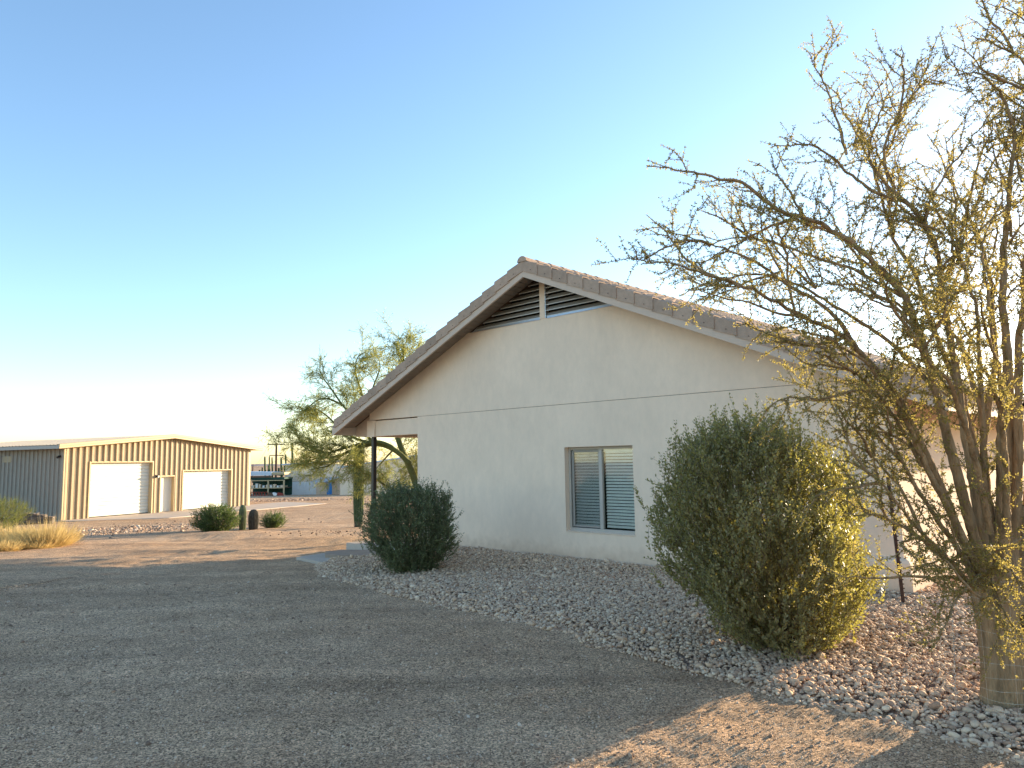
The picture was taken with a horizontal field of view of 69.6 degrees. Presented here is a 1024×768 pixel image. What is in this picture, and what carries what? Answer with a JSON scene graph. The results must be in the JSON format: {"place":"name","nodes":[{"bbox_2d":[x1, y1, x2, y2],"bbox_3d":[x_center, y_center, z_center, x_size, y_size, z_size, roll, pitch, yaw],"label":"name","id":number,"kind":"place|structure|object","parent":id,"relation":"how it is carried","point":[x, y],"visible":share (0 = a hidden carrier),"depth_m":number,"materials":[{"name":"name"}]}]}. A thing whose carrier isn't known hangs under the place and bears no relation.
{"place":"outdoors","nodes":[
{"label":"outdoors","id":0,"kind":"place"},
{"bbox_2d":[9,535,59,549],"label":"dry grass","id":1,"kind":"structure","parent":0,"point":[39,546],"depth_m":20.74,"materials":[{"name":"plant"}]},
{"bbox_2d":[55,502,325,521],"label":"pavement","id":2,"kind":"structure","parent":0,"point":[177,514],"depth_m":43.83,"materials":[{"name":"concrete"}]},
{"bbox_2d":[251,464,284,465],"bbox_3d":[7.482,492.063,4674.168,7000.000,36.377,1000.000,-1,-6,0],"label":"hills","id":3,"kind":"structure","parent":0,"point":[266,464],"depth_m":4437.52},
{"bbox_2d":[296,553,328,563],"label":"path","id":4,"kind":"structure","parent":0,"point":[316,558],"depth_m":15.88,"materials":[{"name":"concrete"}]},
{"bbox_2d":[281,460,353,494],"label":"barn","id":5,"kind":"structure","parent":0,"point":[302,488],"depth_m":114.02,"materials":[{"name":"metal"}]},
{"bbox_2d":[327,482,331,494],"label":"door","id":6,"kind":"structure","parent":5,"relation":"in","point":[329,492],"depth_m":112.08,"materials":[{"name":"blue paint"}]},
{"bbox_2d":[338,455,415,494],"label":"barn","id":7,"kind":"structure","parent":0,"point":[344,490],"depth_m":103.20,"materials":[{"name":"metal"}]},
{"bbox_2d":[346,535,416,549],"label":"patio","id":8,"kind":"structure","parent":0,"point":[357,545],"depth_m":18.49,"materials":[{"name":"concrete"}]},
{"bbox_2d":[0,466,1023,767],"bbox_3d":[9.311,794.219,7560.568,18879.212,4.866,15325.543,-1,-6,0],"label":"ground","id":9,"kind":"structure","parent":0,"point":[194,560],"depth_m":6.41,"materials":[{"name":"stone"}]},
{"bbox_2d":[0,521,23,535],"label":"dry grass","id":10,"kind":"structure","parent":9,"relation":"on","point":[7,529],"depth_m":25.27,"materials":[{"name":"plant"}]},
{"bbox_2d":[0,533,32,551],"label":"dry grass","id":11,"kind":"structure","parent":9,"relation":"on","point":[5,546],"depth_m":20.14,"materials":[{"name":"plant"}]},
{"bbox_2d":[0,495,36,529],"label":"creosote bush","id":12,"kind":"object","parent":9,"relation":"on","point":[6,519],"visible":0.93,"depth_m":31.91,"materials":[{"name":"green plant"}]},
{"bbox_2d":[0,521,37,542],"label":"dry grass","id":13,"kind":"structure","parent":9,"relation":"on","point":[3,535],"depth_m":22.46,"materials":[{"name":"plant"}]},
{"bbox_2d":[14,513,54,524],"bbox_3d":[-24.269,6.850,37.446,1.750,0.644,0.550,1,-6,-20],"label":"tile stack","id":14,"kind":"object","parent":9,"relation":"on","point":[33,517],"visible":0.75,"depth_m":37.36,"materials":[{"name":"brown stone"}]},
{"bbox_2d":[4,512,90,546],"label":"dry grass","id":15,"kind":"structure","parent":9,"relation":"on","point":[65,538],"depth_m":21.34,"materials":[{"name":"plant"}]},
{"bbox_2d":[0,434,262,519],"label":"metal shed","id":16,"kind":"structure","parent":9,"relation":"on","point":[78,478],"depth_m":43.33,"materials":[{"name":"beige metal"}]},
{"bbox_2d":[89,462,148,516],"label":"rollup door","id":17,"kind":"structure","parent":16,"relation":"in","point":[115,488],"depth_m":42.91,"materials":[{"name":"white metal"}]},
{"bbox_2d":[160,477,169,511],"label":"door","id":18,"kind":"structure","parent":16,"relation":"in","point":[165,481],"depth_m":45.71,"materials":[{"name":"white metal"}]},
{"bbox_2d":[183,470,227,509],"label":"rollup door","id":19,"kind":"structure","parent":16,"relation":"in","point":[200,488],"depth_m":48.46,"materials":[{"name":"white metal"}]},
{"bbox_2d":[3,518,321,539],"bbox_3d":[-16.952,5.710,28.388,15.760,0.801,26.230,-1,-6,0],"label":"rubble","id":20,"kind":"object","parent":9,"relation":"on","point":[128,529],"visible":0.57,"depth_m":30.12,"materials":[{"name":"beige stone"}]},
{"bbox_2d":[188,502,242,531],"bbox_3d":[-11.133,5.117,27.894,2.061,1.352,1.958,-1,-6,0],"label":"round green shrub","id":21,"kind":"object","parent":9,"relation":"on","point":[221,514],"visible":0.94,"depth_m":27.51,"materials":[{"name":"green plant"}]},
{"bbox_2d":[238,505,246,529],"bbox_3d":[-10.588,5.270,28.980,0.345,1.030,0.337,2,-7,-28],"label":"column cactus","id":22,"kind":"object","parent":9,"relation":"on","point":[243,520],"depth_m":28.89,"materials":[{"name":"green plant"}]},
{"bbox_2d":[248,509,258,529],"bbox_3d":[-10.102,5.327,28.808,0.459,0.850,0.457,5,-8,-44],"label":"barrel cactus","id":23,"kind":"object","parent":9,"relation":"on","point":[253,519],"visible":1,"depth_m":28.68,"materials":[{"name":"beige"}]},
{"bbox_2d":[259,456,268,470],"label":"tall cactus","id":24,"kind":"object","parent":9,"relation":"on","point":[265,465],"visible":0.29,"depth_m":121.20,"materials":[{"name":"green plant"}]},
{"bbox_2d":[250,471,292,495],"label":"storage rack","id":25,"kind":"object","parent":9,"relation":"on","point":[261,477],"visible":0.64,"depth_m":108.46,"materials":[{"name":"green metal"}]},
{"bbox_2d":[259,510,286,527],"bbox_3d":[-9.797,5.590,30.190,1.264,1.050,1.241,2,-7,-27],"label":"green shrub","id":26,"kind":"object","parent":9,"relation":"on","point":[276,520],"visible":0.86,"depth_m":30.01,"materials":[{"name":"green plant"}]},
{"bbox_2d":[269,443,282,476],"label":"utility pole","id":27,"kind":"object","parent":9,"relation":"on","point":[275,455],"visible":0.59,"depth_m":139.30,"materials":[{"name":"brown wood"}]},
{"bbox_2d":[275,457,284,476],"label":"tall cactus","id":28,"kind":"object","parent":9,"relation":"on","point":[281,466],"visible":0.41,"depth_m":124.14,"materials":[{"name":"green plant"}]},
{"bbox_2d":[250,497,368,501],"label":"gravel heap","id":29,"kind":"object","parent":9,"relation":"on","point":[292,499],"visible":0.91,"depth_m":60.41,"materials":[{"name":"gravel"}]},
{"bbox_2d":[265,530,365,535],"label":"ground litter","id":30,"kind":"object","parent":9,"relation":"on","point":[316,533],"visible":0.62,"depth_m":25.36,"materials":[{"name":"brown"}]},
{"bbox_2d":[258,308,435,507],"bbox_3d":[-4.144,1.151,22.336,6.933,7.147,4.557,-1,-6,0],"label":"palo verde tree","id":31,"kind":"object","parent":9,"relation":"on","point":[302,460],"visible":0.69,"depth_m":22.22,"materials":[{"name":"green plant"}]},
{"bbox_2d":[325,550,377,557],"bbox_3d":[-2.771,3.926,16.215,2.889,0.445,1.033,-2,-6,10],"label":"step","id":32,"kind":"object","parent":9,"relation":"on","point":[334,553],"visible":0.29,"depth_m":16.17,"materials":[{"name":"grey concrete"}]},
{"bbox_2d":[353,446,364,526],"bbox_3d":[-6.241,4.152,30.017,0.488,3.520,0.490,5,-8,-43],"label":"saguaro","id":33,"kind":"object","parent":9,"relation":"on","point":[357,504],"visible":0.36,"depth_m":29.81,"materials":[{"name":"green plant"}]},
{"bbox_2d":[313,545,1023,762],"bbox_3d":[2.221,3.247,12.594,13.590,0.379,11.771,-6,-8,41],"label":"gravel","id":34,"kind":"structure","parent":9,"relation":"on","point":[480,575],"depth_m":7.94,"materials":[{"name":"grey gravel"}]},
{"bbox_2d":[348,474,464,573],"bbox_3d":[-1.889,2.551,13.164,2.070,1.874,2.022,-1,-6,0],"label":"dark green shrub","id":35,"kind":"object","parent":34,"relation":"on","point":[401,537],"visible":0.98,"depth_m":12.77,"materials":[{"name":"green plant"}]},
{"bbox_2d":[633,393,889,660],"bbox_3d":[2.529,1.446,7.447,2.482,2.793,2.505,-1,-6,0],"label":"jojoba shrub","id":36,"kind":"object","parent":34,"relation":"on","point":[731,537],"visible":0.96,"depth_m":6.99,"materials":[{"name":"green plant"}]},
{"bbox_2d":[591,0,1023,712],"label":"foreground tree","id":37,"kind":"object","parent":34,"relation":"on","point":[989,548],"visible":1,"depth_m":5.23,"materials":[{"name":"green plant"}]},
{"bbox_2d":[886,477,905,602],"bbox_3d":[4.883,2.051,9.364,0.138,1.720,0.044,-1,-6,0],"label":"fence post","id":38,"kind":"object","parent":34,"relation":"on","point":[901,583],"visible":0.64,"depth_m":9.35,"materials":[{"name":"metal"}]},
{"bbox_2d":[939,571,1023,721],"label":"wire cage","id":39,"kind":"object","parent":34,"relation":"on","point":[968,659],"visible":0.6,"depth_m":5.50,"materials":[{"name":"grey metal"}]},
{"bbox_2d":[332,256,1023,594],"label":"stucco house","id":40,"kind":"structure","parent":9,"relation":"on","point":[534,406],"depth_m":14.22,"materials":[{"name":"paint"}]},
{"bbox_2d":[568,445,634,533],"bbox_3d":[1.752,1.978,13.888,1.800,1.800,0.212,-7,-8,44],"label":"window","id":41,"kind":"structure","parent":40,"relation":"in","point":[601,481],"depth_m":13.89,"materials":[{"name":"glass"}]},
{"bbox_2d":[0,0,1023,463],"label":"sky","id":42,"kind":"structure","parent":0,"point":[199,199],"materials":[{"name":"blue"}]}
]}

